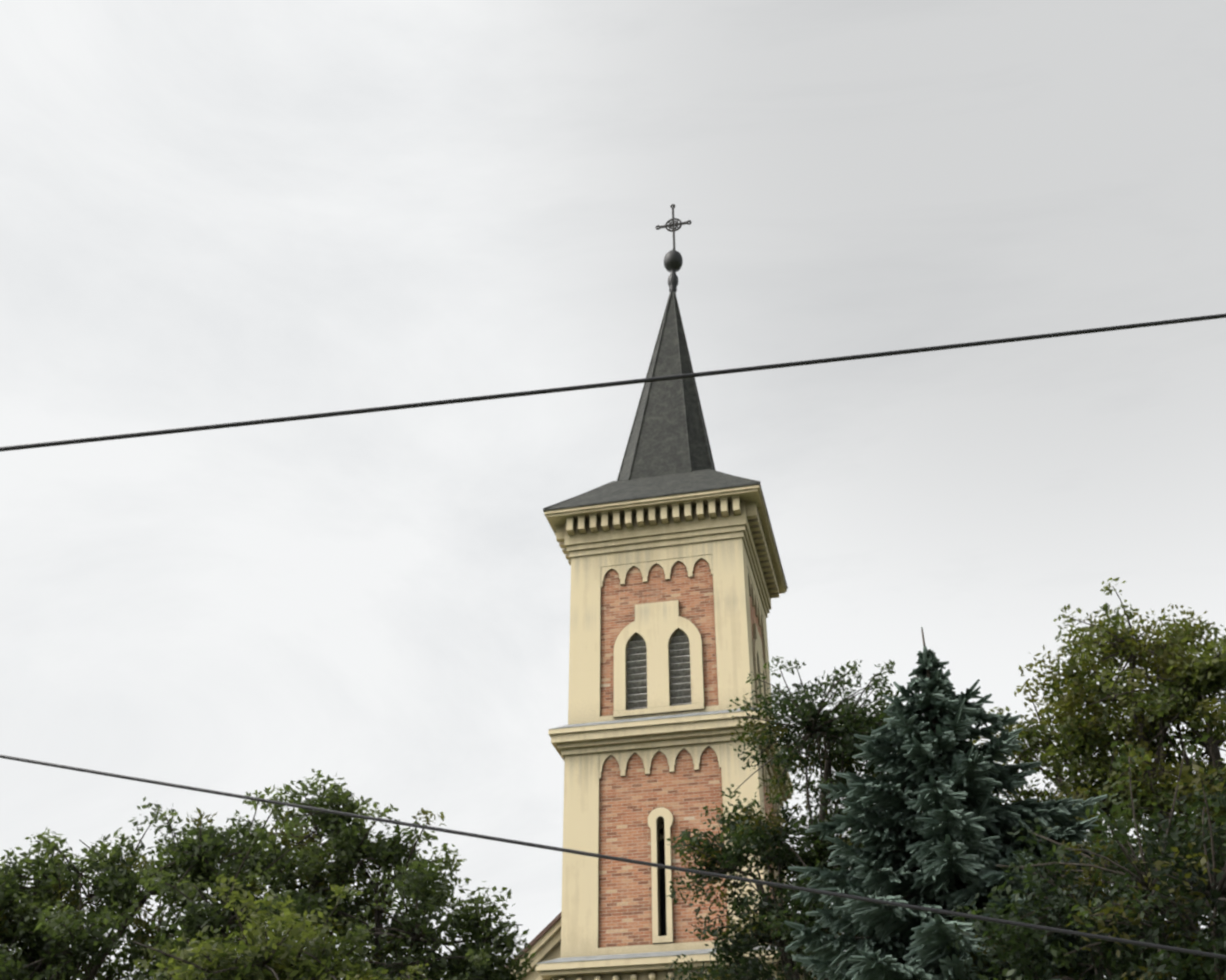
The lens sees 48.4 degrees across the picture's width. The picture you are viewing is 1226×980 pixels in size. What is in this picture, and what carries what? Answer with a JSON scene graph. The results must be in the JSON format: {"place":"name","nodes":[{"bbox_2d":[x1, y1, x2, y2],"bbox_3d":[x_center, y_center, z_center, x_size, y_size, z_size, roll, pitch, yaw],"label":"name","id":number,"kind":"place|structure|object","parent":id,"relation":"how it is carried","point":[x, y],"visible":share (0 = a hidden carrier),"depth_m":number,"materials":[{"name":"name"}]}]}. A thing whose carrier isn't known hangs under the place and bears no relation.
{"place":"outdoors","nodes":[
{"label":"outdoors","id":0,"kind":"place"},
{"bbox_2d":[0,0,1225,979],"label":"sky","id":1,"kind":"structure","parent":0,"point":[212,212],"materials":[{"name":"white"}]},
{"label":"ground","id":2,"kind":"structure","parent":0,"visible":0},
{"bbox_2d":[0,796,229,979],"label":"tree","id":3,"kind":"object","parent":2,"relation":"on","point":[26,912],"visible":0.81,"depth_m":23.95,"materials":[{"name":"green plant"}]},
{"bbox_2d":[133,873,428,979],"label":"tree","id":4,"kind":"object","parent":2,"relation":"on","point":[259,958],"visible":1,"depth_m":19.12,"materials":[{"name":"green plant"}]},
{"bbox_2d":[130,769,538,979],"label":"tree","id":5,"kind":"object","parent":2,"relation":"on","point":[349,845],"visible":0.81,"depth_m":23.31,"materials":[{"name":"green plant"}]},
{"bbox_2d":[511,821,814,979],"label":"church nave walls","id":6,"kind":"structure","parent":2,"relation":"on","point":[546,946],"depth_m":34.16,"materials":[{"name":"beige paint"}]},
{"bbox_2d":[505,896,790,968],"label":"roof","id":7,"kind":"structure","parent":6,"relation":"on","point":[544,930],"depth_m":34.23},
{"bbox_2d":[536,204,793,979],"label":"church tower","id":8,"kind":"structure","parent":2,"relation":"on","point":[667,542],"depth_m":37.11,"materials":[{"name":"paint"}]},
{"bbox_2d":[664,656,921,979],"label":"tree","id":9,"kind":"object","parent":2,"relation":"on","point":[741,831],"visible":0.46,"depth_m":27.96,"materials":[{"name":"green plant"}]},
{"bbox_2d":[784,627,1183,979],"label":"blue spruce wood","id":10,"kind":"object","parent":2,"relation":"on","point":[951,845],"visible":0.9,"depth_m":22.88,"materials":[{"name":"green plant"}]},
{"bbox_2d":[842,795,1143,976],"bbox_3d":[7.887,12.320,27.686,7.431,12.936,6.107,-7,-33,11],"label":"tree wood","id":11,"kind":"object","parent":2,"relation":"on","point":[1010,800],"depth_m":29.43,"materials":[{"name":"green plant"}]},
{"bbox_2d":[947,734,1225,979],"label":"tree","id":12,"kind":"object","parent":2,"relation":"on","point":[1117,916],"visible":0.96,"depth_m":18.99,"materials":[{"name":"green plant"}]},
{"bbox_2d":[968,577,1225,977],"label":"tree","id":13,"kind":"object","parent":2,"relation":"on","point":[1182,680],"visible":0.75,"depth_m":27.23,"materials":[{"name":"green plant"}]},
{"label":"utility poles","id":14,"kind":"object","parent":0,"visible":0},
{"bbox_2d":[0,313,1225,959],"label":"overhead cables","id":15,"kind":"object","parent":14,"relation":"on","point":[600,385],"visible":1,"depth_m":9.32,"materials":[{"name":"black rubber"}]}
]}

